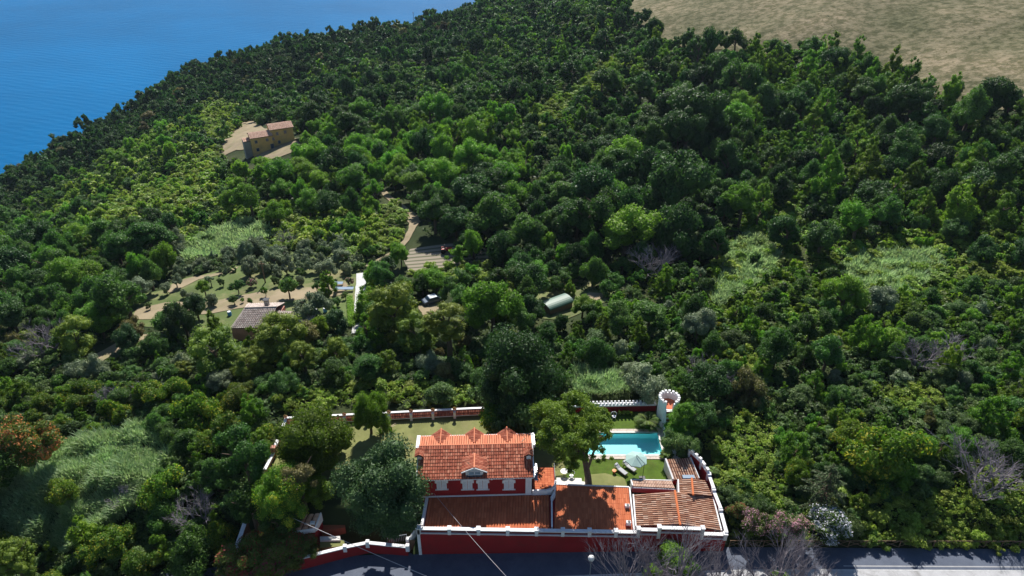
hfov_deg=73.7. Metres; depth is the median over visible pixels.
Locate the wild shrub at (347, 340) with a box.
[339,336,353,351]
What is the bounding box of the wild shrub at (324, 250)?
[315,245,331,256]
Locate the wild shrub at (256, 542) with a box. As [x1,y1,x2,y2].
[237,524,280,567]
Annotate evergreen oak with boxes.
[0,244,35,277]
[0,296,26,335]
[4,167,15,175]
[11,217,51,246]
[43,164,56,177]
[56,140,77,158]
[88,141,103,156]
[100,133,119,147]
[122,226,149,250]
[155,210,179,230]
[258,99,275,117]
[293,60,306,77]
[295,116,308,132]
[297,78,313,92]
[309,86,320,101]
[310,93,325,105]
[312,189,341,215]
[313,149,327,169]
[314,89,328,100]
[314,104,323,115]
[319,144,348,176]
[321,134,337,147]
[323,74,337,88]
[323,180,340,193]
[332,79,339,91]
[337,74,355,97]
[346,150,370,178]
[350,58,360,72]
[359,76,372,86]
[360,87,376,101]
[362,68,378,82]
[365,128,372,138]
[373,85,388,107]
[379,255,396,271]
[382,70,397,85]
[409,127,434,158]
[421,43,432,60]
[432,47,448,57]
[435,64,446,72]
[436,205,471,238]
[439,69,454,87]
[444,43,456,56]
[449,34,465,46]
[449,173,492,212]
[453,223,481,246]
[456,198,464,210]
[461,318,471,335]
[464,88,475,100]
[465,37,475,51]
[465,100,478,110]
[466,161,495,174]
[468,274,478,286]
[469,105,477,114]
[470,32,483,54]
[473,322,565,420]
[475,71,493,88]
[476,67,489,77]
[479,119,497,134]
[485,229,519,265]
[488,190,507,202]
[489,392,550,444]
[490,79,503,87]
[491,135,502,151]
[492,121,505,137]
[503,246,522,264]
[504,79,523,94]
[504,252,536,268]
[508,25,519,42]
[509,100,520,123]
[512,260,549,292]
[517,41,530,52]
[518,181,528,207]
[519,84,536,107]
[519,102,528,118]
[519,242,539,253]
[522,293,545,328]
[523,195,541,206]
[526,112,539,126]
[527,200,546,219]
[528,78,544,100]
[530,140,548,155]
[531,237,540,247]
[534,213,546,233]
[538,194,557,211]
[541,160,574,182]
[542,247,559,266]
[544,59,561,74]
[544,260,563,275]
[546,129,560,140]
[548,154,571,166]
[550,215,576,244]
[553,199,598,237]
[553,313,568,330]
[555,132,570,143]
[557,60,580,84]
[560,242,588,266]
[562,171,575,181]
[566,175,574,183]
[567,162,622,202]
[570,5,580,21]
[573,93,587,107]
[573,142,591,163]
[575,157,586,171]
[582,85,591,99]
[586,110,598,126]
[586,140,597,162]
[592,28,612,50]
[593,140,614,154]
[594,9,605,29]
[595,134,617,146]
[610,159,639,186]
[612,9,627,34]
[613,95,634,117]
[613,186,644,215]
[614,124,639,140]
[617,144,663,187]
[618,3,630,18]
[619,178,632,188]
[629,184,645,204]
[629,239,654,267]
[631,121,645,129]
[633,71,655,99]
[637,209,658,244]
[640,149,716,212]
[640,202,647,211]
[643,36,661,59]
[646,17,664,37]
[648,116,676,146]
[649,201,703,260]
[656,91,676,118]
[656,140,674,158]
[660,106,709,150]
[664,130,681,150]
[666,82,732,133]
[677,197,689,203]
[679,67,689,81]
[681,197,698,209]
[682,361,732,409]
[685,37,706,62]
[685,401,718,435]
[686,64,709,88]
[692,232,703,244]
[696,214,719,233]
[698,130,712,159]
[701,25,721,53]
[701,227,730,258]
[702,185,722,207]
[707,54,730,80]
[708,214,718,225]
[709,79,726,93]
[711,112,733,139]
[714,196,737,222]
[715,139,744,178]
[715,168,726,180]
[717,30,727,46]
[717,133,727,141]
[732,169,753,182]
[735,49,749,63]
[741,158,761,178]
[756,81,786,118]
[765,163,794,183]
[766,214,801,252]
[771,174,794,205]
[778,108,797,130]
[779,90,789,108]
[784,149,807,174]
[787,91,813,120]
[787,150,796,160]
[791,124,806,139]
[801,104,814,120]
[801,203,824,218]
[802,219,842,252]
[803,143,822,164]
[806,193,824,204]
[818,46,851,69]
[825,111,847,134]
[834,465,856,489]
[835,186,850,202]
[841,171,848,181]
[849,55,860,65]
[851,179,901,207]
[862,224,883,240]
[864,93,889,115]
[865,114,883,133]
[869,156,896,179]
[877,133,896,153]
[883,83,906,117]
[887,81,936,122]
[891,151,915,178]
[896,64,906,81]
[905,121,921,135]
[910,214,930,229]
[919,114,951,144]
[921,142,928,149]
[922,142,955,171]
[929,168,962,203]
[930,98,945,110]
[940,216,972,240]
[961,166,1004,199]
[965,234,1000,263]
[981,75,1017,109]
[982,98,997,120]
[993,134,1012,151]
[998,111,1009,123]
[999,125,1011,135]
[1001,88,1023,119]
[1001,236,1023,263]
[1005,125,1023,142]
[1009,146,1023,174]
[1014,190,1023,209]
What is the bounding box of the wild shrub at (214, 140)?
[204,137,217,142]
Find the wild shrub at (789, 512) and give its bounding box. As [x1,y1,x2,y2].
[786,510,797,515]
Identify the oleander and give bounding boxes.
[246,277,256,285]
[345,277,353,284]
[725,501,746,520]
[740,506,768,536]
[764,509,793,537]
[785,514,816,539]
[807,504,852,546]
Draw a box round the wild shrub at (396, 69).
[389,67,401,73]
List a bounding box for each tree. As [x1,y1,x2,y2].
[0,204,9,227]
[0,233,12,247]
[0,263,30,292]
[0,290,23,303]
[0,343,16,359]
[0,357,18,377]
[0,376,14,390]
[0,386,12,397]
[0,397,14,412]
[0,412,65,466]
[0,451,20,487]
[0,530,14,550]
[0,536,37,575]
[1,331,22,347]
[4,411,26,426]
[5,230,17,241]
[5,391,15,399]
[6,330,56,358]
[7,287,27,306]
[9,379,38,410]
[12,401,37,412]
[13,215,27,223]
[13,238,34,269]
[13,281,34,295]
[15,350,34,369]
[17,318,82,349]
[18,329,40,344]
[21,196,37,206]
[22,209,36,225]
[23,268,49,293]
[23,304,54,326]
[24,282,65,308]
[24,408,44,425]
[30,243,54,265]
[31,246,65,272]
[31,391,64,414]
[32,240,46,268]
[32,308,54,337]
[37,337,59,353]
[40,211,54,216]
[40,228,76,245]
[41,569,62,575]
[43,256,88,293]
[43,541,60,567]
[44,477,79,505]
[45,221,73,240]
[46,191,58,208]
[48,329,80,352]
[49,239,79,258]
[49,313,97,357]
[50,413,75,424]
[51,174,64,182]
[51,291,77,315]
[51,309,75,329]
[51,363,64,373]
[53,384,70,397]
[54,396,68,412]
[55,297,81,329]
[57,256,80,267]
[59,201,72,213]
[62,222,88,243]
[62,359,85,378]
[64,393,93,412]
[64,515,105,567]
[68,196,91,214]
[68,378,103,395]
[69,166,78,174]
[69,250,78,257]
[70,275,98,308]
[73,301,119,338]
[73,520,138,570]
[74,243,94,257]
[74,352,110,379]
[74,407,90,426]
[77,174,87,180]
[78,258,106,282]
[80,215,92,224]
[80,421,104,431]
[81,235,100,257]
[82,218,117,244]
[84,303,126,322]
[85,270,146,326]
[88,255,101,262]
[90,381,133,400]
[91,193,106,200]
[95,399,119,419]
[96,229,123,264]
[97,177,111,189]
[97,258,112,271]
[98,154,106,162]
[102,233,149,263]
[103,261,122,272]
[103,484,134,508]
[105,215,143,232]
[105,357,122,372]
[105,380,121,393]
[107,147,122,161]
[107,150,123,160]
[108,266,126,275]
[109,269,133,281]
[109,351,120,360]
[111,404,133,424]
[114,165,127,184]
[116,280,133,316]
[117,153,131,160]
[117,380,134,403]
[118,314,144,342]
[120,549,162,575]
[123,137,136,152]
[123,276,154,293]
[124,221,176,248]
[125,251,146,277]
[129,148,139,157]
[131,379,172,403]
[136,200,146,208]
[136,463,185,512]
[137,121,148,131]
[137,257,162,290]
[139,110,154,123]
[139,133,159,145]
[139,142,152,154]
[139,206,164,223]
[139,335,168,356]
[141,249,157,266]
[141,412,171,431]
[144,498,187,534]
[145,372,157,379]
[147,139,157,148]
[147,534,170,563]
[149,241,176,278]
[149,300,187,330]
[150,403,173,417]
[152,156,164,172]
[152,238,168,246]
[153,119,166,130]
[154,177,163,184]
[154,421,180,446]
[154,466,179,483]
[155,134,176,146]
[157,376,191,403]
[159,281,170,293]
[162,140,176,158]
[162,363,180,378]
[163,330,176,343]
[163,482,214,529]
[164,162,175,172]
[166,520,213,575]
[167,428,197,453]
[168,226,185,245]
[168,389,224,431]
[168,449,187,463]
[169,350,190,365]
[170,128,176,133]
[171,87,182,95]
[171,273,182,287]
[172,265,186,276]
[172,392,185,406]
[173,206,184,215]
[173,243,186,256]
[174,360,192,376]
[175,256,185,264]
[179,260,186,269]
[180,289,186,296]
[182,207,199,221]
[183,113,196,124]
[183,264,193,272]
[185,323,241,377]
[185,442,206,471]
[191,258,203,267]
[191,471,199,496]
[192,373,207,394]
[193,459,204,471]
[194,429,211,439]
[195,280,208,295]
[195,410,240,453]
[196,457,233,493]
[197,141,205,148]
[197,254,205,260]
[202,260,212,269]
[204,276,214,285]
[204,520,239,554]
[205,293,217,307]
[205,368,231,390]
[206,309,224,334]
[206,345,219,356]
[207,504,224,522]
[208,251,218,259]
[212,421,269,486]
[216,390,226,407]
[218,263,230,273]
[219,189,234,208]
[219,245,237,259]
[220,382,250,411]
[222,257,231,265]
[223,250,234,259]
[224,255,233,259]
[225,176,243,189]
[225,482,260,533]
[226,380,253,393]
[227,280,245,293]
[228,182,259,219]
[228,295,238,304]
[228,347,263,381]
[230,159,249,177]
[232,57,241,64]
[232,212,240,219]
[233,119,240,125]
[235,239,253,262]
[240,255,258,275]
[240,393,268,429]
[241,326,256,348]
[246,235,263,254]
[246,340,278,372]
[247,164,269,186]
[250,156,272,172]
[250,428,272,463]
[250,459,308,531]
[251,310,308,363]
[254,157,271,182]
[255,259,273,272]
[257,181,271,197]
[257,210,264,218]
[257,423,274,439]
[258,243,268,252]
[258,510,302,533]
[259,239,269,245]
[260,287,267,293]
[261,168,274,182]
[262,199,292,225]
[263,156,294,189]
[263,246,273,263]
[264,249,284,264]
[269,178,292,198]
[270,399,355,475]
[271,97,286,105]
[271,264,279,271]
[272,268,282,276]
[274,229,297,242]
[274,247,283,254]
[276,352,300,372]
[278,277,298,298]
[279,198,292,213]
[279,254,294,274]
[279,456,318,514]
[287,339,316,372]
[289,156,312,182]
[290,143,306,158]
[290,177,307,199]
[292,291,333,318]
[293,99,320,134]
[293,161,318,183]
[294,247,314,263]
[295,187,318,216]
[295,261,304,269]
[295,275,304,284]
[296,238,310,253]
[298,137,327,165]
[299,130,312,142]
[300,319,319,343]
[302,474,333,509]
[303,258,313,269]
[305,118,322,135]
[308,170,329,189]
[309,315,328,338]
[310,131,325,142]
[310,252,327,265]
[311,280,319,291]
[312,257,338,275]
[315,52,324,59]
[315,353,329,364]
[318,270,337,298]
[318,362,346,389]
[320,336,349,362]
[321,112,327,121]
[321,116,336,126]
[321,122,339,135]
[324,309,346,329]
[326,232,338,242]
[326,242,333,253]
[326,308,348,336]
[328,166,348,195]
[329,104,349,130]
[329,210,336,220]
[330,223,340,233]
[332,239,346,251]
[332,248,350,262]
[333,111,362,132]
[335,139,345,147]
[335,162,366,189]
[337,366,350,388]
[339,186,362,214]
[340,261,352,274]
[343,133,372,148]
[343,143,371,164]
[343,211,364,233]
[346,132,372,149]
[348,96,373,117]
[348,256,356,264]
[349,285,373,326]
[351,333,371,352]
[351,353,384,381]
[351,390,390,433]
[353,251,362,260]
[354,119,370,134]
[355,311,376,338]
[360,300,388,327]
[361,187,369,206]
[361,205,375,218]
[362,154,376,177]
[362,259,379,285]
[363,181,384,197]
[365,178,383,199]
[365,195,380,211]
[365,278,375,287]
[366,160,387,182]
[366,179,383,194]
[366,279,420,343]
[367,141,394,161]
[368,138,388,148]
[368,260,393,289]
[371,124,384,131]
[371,326,389,352]
[372,128,391,145]
[376,349,400,379]
[377,108,406,138]
[380,150,398,165]
[383,165,400,190]
[385,104,400,116]
[385,152,410,175]
[389,241,409,265]
[390,274,413,298]
[391,146,406,155]
[392,138,401,145]
[394,122,403,129]
[395,308,437,355]
[397,129,407,140]
[398,162,418,182]
[398,171,427,192]
[399,27,406,35]
[400,138,414,160]
[401,102,428,117]
[402,130,411,143]
[404,157,420,169]
[406,112,414,124]
[406,129,419,157]
[407,110,422,131]
[407,190,420,202]
[411,121,421,130]
[412,272,428,296]
[413,264,438,290]
[415,121,435,132]
[415,349,444,370]
[416,157,439,182]
[416,183,441,202]
[416,193,450,233]
[417,85,434,96]
[418,91,433,123]
[419,113,428,122]
[421,267,443,293]
[421,300,467,356]
[423,181,441,188]
[425,156,460,189]
[427,92,453,121]
[428,359,441,377]
[429,132,456,164]
[429,186,458,209]
[430,121,439,130]
[430,347,444,355]
[431,188,454,220]
[434,123,451,137]
[435,21,447,30]
[435,333,452,351]
[438,267,471,300]
[440,117,458,133]
[444,245,468,262]
[449,282,477,309]
[450,103,472,121]
[450,122,464,148]
[453,93,466,105]
[453,137,487,164]
[455,160,471,176]
[456,332,471,347]
[457,114,487,145]
[458,345,473,369]
[459,57,469,67]
[461,280,524,333]
[462,50,473,72]
[463,229,483,259]
[464,113,481,127]
[464,262,478,273]
[465,192,520,232]
[476,107,491,118]
[478,167,509,193]
[478,400,519,433]
[481,110,498,146]
[482,146,498,159]
[482,265,518,290]
[483,157,500,163]
[485,99,497,120]
[487,112,496,123]
[488,143,497,159]
[489,291,510,323]
[492,160,519,184]
[494,103,515,125]
[494,212,535,246]
[495,146,513,161]
[499,149,519,162]
[501,123,518,136]
[502,180,527,203]
[503,129,520,146]
[503,258,521,291]
[504,214,519,223]
[507,77,527,95]
[507,306,536,333]
[509,148,526,159]
[510,160,526,183]
[512,112,521,122]
[512,117,523,129]
[512,141,524,151]
[514,59,524,81]
[514,89,523,104]
[515,153,524,164]
[517,274,539,297]
[521,218,547,241]
[522,60,544,81]
[522,93,532,111]
[524,140,535,155]
[525,182,544,200]
[527,96,539,113]
[528,247,545,265]
[528,259,551,277]
[528,320,557,344]
[532,179,550,193]
[538,231,555,251]
[541,171,563,183]
[541,363,568,394]
[542,210,557,241]
[547,270,571,292]
[549,180,585,200]
[552,194,584,209]
[554,241,570,266]
[555,195,615,237]
[556,44,568,63]
[556,263,580,278]
[558,342,574,362]
[559,143,573,163]
[563,280,575,296]
[567,54,582,63]
[569,320,584,337]
[570,326,580,338]
[571,59,586,78]
[571,293,595,317]
[573,336,614,369]
[575,95,592,123]
[579,255,609,285]
[580,230,605,258]
[581,302,604,328]
[584,186,619,231]
[587,299,607,315]
[590,149,607,165]
[591,68,611,92]
[592,215,606,236]
[593,312,612,339]
[596,155,615,172]
[599,203,665,255]
[599,279,617,297]
[601,118,621,136]
[601,147,633,165]
[602,346,618,362]
[603,67,628,91]
[604,112,623,122]
[605,135,642,159]
[606,291,629,314]
[607,299,635,336]
[608,272,624,288]
[609,256,635,274]
[612,178,627,192]
[613,339,628,355]
[615,46,633,64]
[619,361,637,376]
[623,362,668,404]
[624,245,676,277]
[627,298,638,310]
[629,56,644,77]
[631,299,670,328]
[631,316,649,351]
[633,411,661,431]
[634,103,660,124]
[635,121,670,146]
[640,85,656,103]
[650,241,665,257]
[650,241,681,264]
[651,25,661,40]
[651,266,671,298]
[653,261,675,291]
[657,39,670,61]
[659,427,702,458]
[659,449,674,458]
[661,402,703,439]
[664,80,692,92]
[664,300,675,307]
[665,305,676,324]
[670,261,689,280]
[671,316,684,334]
[672,371,691,392]
[673,343,687,365]
[674,366,686,376]
[677,57,691,80]
[677,387,683,403]
[679,31,701,57]
[679,294,689,307]
[680,27,694,43]
[680,268,698,289]
[680,307,716,343]
[681,292,712,319]
[683,351,714,372]
[686,246,709,262]
[687,189,704,203]
[688,260,702,276]
[691,265,706,280]
[692,347,704,359]
[693,203,712,216]
[695,239,716,255]
[701,329,732,359]
[702,137,724,166]
[705,177,738,192]
[707,265,715,275]
[707,303,718,320]
[707,356,717,365]
[707,358,760,383]
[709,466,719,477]
[713,90,731,105]
[715,222,725,235]
[717,358,740,385]
[718,57,766,92]
[720,27,749,50]
[720,181,756,227]
[724,100,755,128]
[725,136,742,174]
[725,300,742,325]
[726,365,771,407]
[728,115,763,139]
[731,90,754,109]
[737,62,752,73]
[738,355,747,367]
[738,408,751,420]
[739,129,759,156]
[741,293,754,308]
[741,312,760,342]
[743,38,752,53]
[743,146,758,162]
[743,201,766,234]
[746,31,762,55]
[747,176,773,201]
[748,49,766,75]
[748,182,773,219]
[749,302,775,320]
[750,103,763,124]
[751,82,763,101]
[751,355,775,383]
[753,176,772,189]
[754,327,797,368]
[756,156,775,178]
[757,146,780,166]
[758,41,772,68]
[758,330,764,339]
[759,326,778,341]
[762,193,774,214]
[762,286,781,302]
[763,57,778,79]
[764,37,791,60]
[765,40,783,69]
[765,171,786,200]
[770,139,789,166]
[771,106,782,127]
[773,131,790,149]
[773,426,791,445]
[774,104,794,130]
[775,53,792,78]
[775,83,782,91]
[775,500,784,510]
[776,431,812,472]
[780,307,793,313]
[783,77,794,91]
[783,454,814,485]
[784,88,800,110]
[786,121,807,142]
[787,284,804,306]
[787,307,837,343]
[788,166,798,185]
[790,48,818,80]
[792,77,801,87]
[792,277,811,289]
[793,63,807,84]
[793,80,816,99]
[793,269,809,277]
[793,341,803,349]
[795,178,812,205]
[795,345,815,364]
[797,127,813,148]
[797,158,824,186]
[799,35,824,50]
[802,100,824,133]
[802,126,830,157]
[804,416,824,435]
[806,369,825,397]
[807,71,820,96]
[808,137,838,178]
[809,460,834,483]
[810,148,845,204]
[811,334,845,371]
[811,368,823,382]
[813,283,825,302]
[814,86,826,102]
[815,35,834,68]
[816,87,836,128]
[816,392,828,403]
[817,61,834,86]
[818,109,827,125]
[818,193,829,217]
[819,273,871,314]
[819,299,844,329]
[822,385,848,407]
[822,403,850,429]
[823,266,845,278]
[823,451,842,464]
[825,30,841,49]
[828,368,842,381]
[828,418,871,448]
[830,71,849,92]
[830,194,860,231]
[831,57,845,78]
[833,138,854,163]
[833,205,841,222]
[835,297,845,306]
[835,361,847,371]
[836,59,849,73]
[836,387,850,401]
[837,424,932,488]
[839,200,872,243]
[840,65,861,99]
[841,325,852,344]
[842,121,854,137]
[846,35,865,69]
[846,160,859,173]
[846,175,857,194]
[847,106,859,122]
[847,128,865,160]
[848,144,885,183]
[848,314,873,351]
[848,408,864,421]
[849,107,865,127]
[849,492,868,518]
[850,75,875,107]
[852,53,882,76]
[852,119,867,138]
[855,134,880,158]
[856,135,882,163]
[858,320,888,359]
[862,56,881,95]
[863,280,884,311]
[864,193,887,221]
[865,123,875,135]
[866,194,904,227]
[866,285,899,313]
[868,75,888,95]
[870,113,902,141]
[872,414,891,428]
[875,358,896,374]
[877,339,910,368]
[878,70,897,80]
[878,70,902,98]
[879,312,893,327]
[879,326,906,350]
[880,44,903,74]
[885,461,919,491]
[886,396,900,415]
[888,126,923,162]
[889,168,904,203]
[889,369,914,381]
[892,296,910,315]
[893,336,949,372]
[895,321,905,328]
[896,284,911,305]
[898,56,921,83]
[899,325,914,334]
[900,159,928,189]
[901,184,914,193]
[901,334,931,357]
[905,187,925,210]
[906,190,937,218]
[907,186,932,199]
[908,101,942,128]
[912,134,926,165]
[914,152,928,172]
[915,434,938,463]
[916,286,941,303]
[921,166,960,184]
[922,77,937,93]
[922,304,947,318]
[923,409,936,429]
[925,422,1023,482]
[927,330,948,344]
[929,133,946,141]
[929,213,942,230]
[929,342,963,382]
[930,331,979,366]
[931,119,957,144]
[931,434,948,448]
[932,179,981,228]
[933,85,939,97]
[934,436,949,460]
[935,157,948,170]
[936,71,962,113]
[938,176,981,209]
[940,445,976,472]
[941,136,952,144]
[944,289,962,297]
[944,425,980,452]
[946,141,963,166]
[948,80,964,93]
[948,84,992,130]
[948,157,959,168]
[952,137,987,192]
[953,370,973,389]
[955,274,983,292]
[956,321,983,344]
[957,139,999,173]
[957,336,975,355]
[958,142,970,151]
[960,307,982,319]
[961,359,986,377]
[966,394,1019,441]
[967,115,985,130]
[967,465,1004,500]
[969,383,989,395]
[970,120,986,138]
[972,119,1001,143]
[972,211,984,222]
[973,152,1022,183]
[974,218,988,232]
[975,300,990,319]
[976,175,997,214]
[976,335,996,352]
[976,347,999,362]
[978,451,1023,492]
[983,325,995,334]
[983,436,1023,464]
[984,188,1009,219]
[985,192,1018,230]
[993,311,1005,325]
[994,350,1023,380]
[995,143,1004,155]
[995,184,1020,206]
[997,376,1023,403]
[999,285,1009,297]
[1002,98,1023,136]
[1002,312,1023,344]
[1003,138,1020,153]
[1004,522,1017,531]
[1005,279,1023,309]
[1006,395,1023,420]
[1008,339,1023,357]
[1011,206,1023,227]
[1012,407,1023,439]
[1014,219,1023,234]
[1017,376,1023,388]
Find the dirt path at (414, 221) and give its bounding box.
[365,189,420,266]
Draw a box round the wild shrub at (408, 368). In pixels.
[402,359,416,374]
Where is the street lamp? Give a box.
[588,555,594,575]
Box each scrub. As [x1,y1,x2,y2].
[0,275,1023,575]
[39,100,379,249]
[696,183,1023,346]
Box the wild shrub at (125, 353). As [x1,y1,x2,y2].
[117,346,146,363]
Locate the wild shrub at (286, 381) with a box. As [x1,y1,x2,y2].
[268,367,300,393]
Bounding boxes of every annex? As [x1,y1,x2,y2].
[532,465,556,496]
[630,457,721,531]
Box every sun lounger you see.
[614,463,627,474]
[622,460,636,471]
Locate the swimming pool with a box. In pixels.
[588,429,664,458]
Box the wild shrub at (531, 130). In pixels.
[527,124,537,139]
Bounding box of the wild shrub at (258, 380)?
[253,372,271,387]
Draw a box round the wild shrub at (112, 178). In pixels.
[109,173,117,184]
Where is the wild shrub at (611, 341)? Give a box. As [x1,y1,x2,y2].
[607,339,618,344]
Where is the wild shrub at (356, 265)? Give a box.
[350,261,363,269]
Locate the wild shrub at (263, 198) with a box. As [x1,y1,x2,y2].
[257,196,268,206]
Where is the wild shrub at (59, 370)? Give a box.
[55,366,69,383]
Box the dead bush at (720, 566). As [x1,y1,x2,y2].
[678,538,749,575]
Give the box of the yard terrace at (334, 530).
[321,525,345,535]
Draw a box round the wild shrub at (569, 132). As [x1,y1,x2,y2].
[566,128,576,138]
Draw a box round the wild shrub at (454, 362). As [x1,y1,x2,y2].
[448,357,462,381]
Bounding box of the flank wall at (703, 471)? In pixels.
[687,449,727,549]
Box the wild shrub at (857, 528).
[844,512,866,538]
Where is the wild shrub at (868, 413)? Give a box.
[863,408,875,418]
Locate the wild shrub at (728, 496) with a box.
[716,484,742,508]
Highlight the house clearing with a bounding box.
[216,119,298,158]
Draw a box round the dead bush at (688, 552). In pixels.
[624,508,724,575]
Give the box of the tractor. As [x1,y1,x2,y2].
[441,244,451,253]
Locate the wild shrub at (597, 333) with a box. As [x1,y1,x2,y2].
[586,327,609,344]
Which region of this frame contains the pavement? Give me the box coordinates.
[603,570,1023,575]
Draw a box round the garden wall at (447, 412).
[286,407,483,423]
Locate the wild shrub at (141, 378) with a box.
[132,375,150,382]
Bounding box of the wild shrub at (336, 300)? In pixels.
[332,296,341,305]
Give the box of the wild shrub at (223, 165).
[220,162,230,168]
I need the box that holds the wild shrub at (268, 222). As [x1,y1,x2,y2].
[262,218,276,226]
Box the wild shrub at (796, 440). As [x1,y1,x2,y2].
[793,432,810,448]
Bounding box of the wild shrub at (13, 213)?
[2,208,18,221]
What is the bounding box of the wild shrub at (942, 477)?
[929,467,954,489]
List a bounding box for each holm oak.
[111,322,140,349]
[161,300,198,341]
[181,292,206,320]
[328,432,431,542]
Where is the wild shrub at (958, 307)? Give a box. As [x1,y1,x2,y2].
[945,299,975,316]
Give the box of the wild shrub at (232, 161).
[226,157,237,166]
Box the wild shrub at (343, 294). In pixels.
[340,291,347,298]
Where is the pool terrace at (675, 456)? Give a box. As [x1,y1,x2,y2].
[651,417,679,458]
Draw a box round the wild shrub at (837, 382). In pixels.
[827,380,843,386]
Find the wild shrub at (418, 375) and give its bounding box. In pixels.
[412,370,430,385]
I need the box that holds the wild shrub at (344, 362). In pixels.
[322,356,351,368]
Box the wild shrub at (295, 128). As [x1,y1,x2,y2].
[293,121,298,133]
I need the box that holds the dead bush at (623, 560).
[582,527,682,575]
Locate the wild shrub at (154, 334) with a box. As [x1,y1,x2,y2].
[144,332,169,342]
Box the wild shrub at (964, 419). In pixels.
[953,412,981,437]
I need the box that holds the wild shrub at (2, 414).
[0,411,6,425]
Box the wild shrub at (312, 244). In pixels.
[309,240,314,248]
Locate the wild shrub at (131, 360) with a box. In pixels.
[123,356,138,366]
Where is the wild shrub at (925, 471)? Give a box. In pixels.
[916,463,936,484]
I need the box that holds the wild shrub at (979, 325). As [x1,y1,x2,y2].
[956,319,985,332]
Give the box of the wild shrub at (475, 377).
[469,367,484,383]
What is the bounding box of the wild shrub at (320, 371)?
[311,368,324,382]
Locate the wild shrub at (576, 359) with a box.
[571,355,587,365]
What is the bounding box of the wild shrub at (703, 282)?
[697,277,716,294]
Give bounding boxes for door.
[409,540,414,549]
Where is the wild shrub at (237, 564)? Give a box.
[213,542,253,575]
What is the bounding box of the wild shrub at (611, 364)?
[608,361,617,368]
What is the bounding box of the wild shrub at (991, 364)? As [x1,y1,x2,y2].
[983,361,999,366]
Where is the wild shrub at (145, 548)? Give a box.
[128,543,157,569]
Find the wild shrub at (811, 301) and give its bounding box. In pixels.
[800,297,818,305]
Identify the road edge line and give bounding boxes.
[843,565,1023,566]
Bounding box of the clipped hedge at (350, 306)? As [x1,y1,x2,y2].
[346,294,354,326]
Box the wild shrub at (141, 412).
[135,408,149,418]
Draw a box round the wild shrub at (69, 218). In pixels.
[65,213,74,220]
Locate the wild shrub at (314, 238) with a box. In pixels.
[311,234,319,243]
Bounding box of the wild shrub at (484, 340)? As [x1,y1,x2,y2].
[480,333,492,354]
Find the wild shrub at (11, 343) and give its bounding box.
[3,339,27,353]
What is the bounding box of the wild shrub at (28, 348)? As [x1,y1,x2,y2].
[14,345,37,359]
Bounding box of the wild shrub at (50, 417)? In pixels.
[45,415,54,423]
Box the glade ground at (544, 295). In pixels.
[536,276,614,319]
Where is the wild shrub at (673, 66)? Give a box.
[667,60,679,74]
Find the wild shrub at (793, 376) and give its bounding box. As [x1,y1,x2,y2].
[787,370,799,383]
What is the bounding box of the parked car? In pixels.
[421,293,442,305]
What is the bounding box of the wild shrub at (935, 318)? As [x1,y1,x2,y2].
[921,310,945,330]
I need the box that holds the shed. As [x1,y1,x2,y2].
[542,293,573,314]
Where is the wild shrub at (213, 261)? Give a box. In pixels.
[209,258,219,266]
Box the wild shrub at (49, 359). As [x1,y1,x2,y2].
[39,353,59,368]
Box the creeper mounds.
[90,56,1023,555]
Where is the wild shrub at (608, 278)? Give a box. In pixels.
[600,273,612,283]
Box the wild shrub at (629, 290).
[625,285,633,297]
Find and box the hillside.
[0,0,1023,575]
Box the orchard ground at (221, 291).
[132,251,365,331]
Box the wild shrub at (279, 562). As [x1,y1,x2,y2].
[249,541,304,575]
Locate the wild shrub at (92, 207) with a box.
[88,203,96,210]
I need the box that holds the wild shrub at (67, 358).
[61,352,86,365]
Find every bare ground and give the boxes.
[134,282,347,318]
[168,267,236,292]
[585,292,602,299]
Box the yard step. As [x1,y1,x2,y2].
[320,536,340,541]
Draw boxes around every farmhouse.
[231,298,316,340]
[241,121,294,158]
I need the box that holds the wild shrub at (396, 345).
[392,330,416,352]
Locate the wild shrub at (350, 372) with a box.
[344,369,354,380]
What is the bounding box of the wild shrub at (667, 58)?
[660,54,672,63]
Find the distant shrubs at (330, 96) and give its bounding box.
[0,0,1000,575]
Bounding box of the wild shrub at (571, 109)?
[562,105,576,118]
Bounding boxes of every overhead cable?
[296,519,425,575]
[435,495,505,575]
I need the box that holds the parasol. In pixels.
[625,451,646,478]
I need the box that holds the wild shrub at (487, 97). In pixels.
[483,94,493,101]
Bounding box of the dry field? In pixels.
[630,0,1023,110]
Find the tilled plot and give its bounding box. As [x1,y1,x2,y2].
[404,243,491,271]
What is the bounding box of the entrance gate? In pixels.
[387,524,417,549]
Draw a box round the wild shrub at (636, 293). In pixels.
[633,288,641,298]
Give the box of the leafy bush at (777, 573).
[772,569,788,575]
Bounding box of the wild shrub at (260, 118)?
[254,113,267,124]
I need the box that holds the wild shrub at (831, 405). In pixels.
[826,400,838,412]
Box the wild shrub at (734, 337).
[719,328,748,347]
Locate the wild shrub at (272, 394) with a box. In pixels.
[268,390,281,402]
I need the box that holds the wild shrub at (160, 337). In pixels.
[156,335,169,353]
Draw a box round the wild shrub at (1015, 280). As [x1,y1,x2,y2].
[1008,276,1023,285]
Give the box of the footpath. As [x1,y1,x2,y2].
[94,334,146,360]
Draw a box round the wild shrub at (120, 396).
[106,387,133,403]
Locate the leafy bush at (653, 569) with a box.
[641,563,665,575]
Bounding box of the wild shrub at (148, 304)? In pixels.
[144,301,151,308]
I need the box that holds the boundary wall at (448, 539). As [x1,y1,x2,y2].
[416,524,727,554]
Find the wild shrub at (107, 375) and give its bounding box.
[97,370,120,381]
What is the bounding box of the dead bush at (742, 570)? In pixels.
[717,559,764,575]
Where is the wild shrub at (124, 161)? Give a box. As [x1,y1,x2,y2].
[120,156,131,167]
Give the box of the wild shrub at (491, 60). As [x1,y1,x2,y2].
[488,57,494,63]
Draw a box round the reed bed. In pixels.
[0,215,949,554]
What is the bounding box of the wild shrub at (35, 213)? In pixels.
[27,210,39,216]

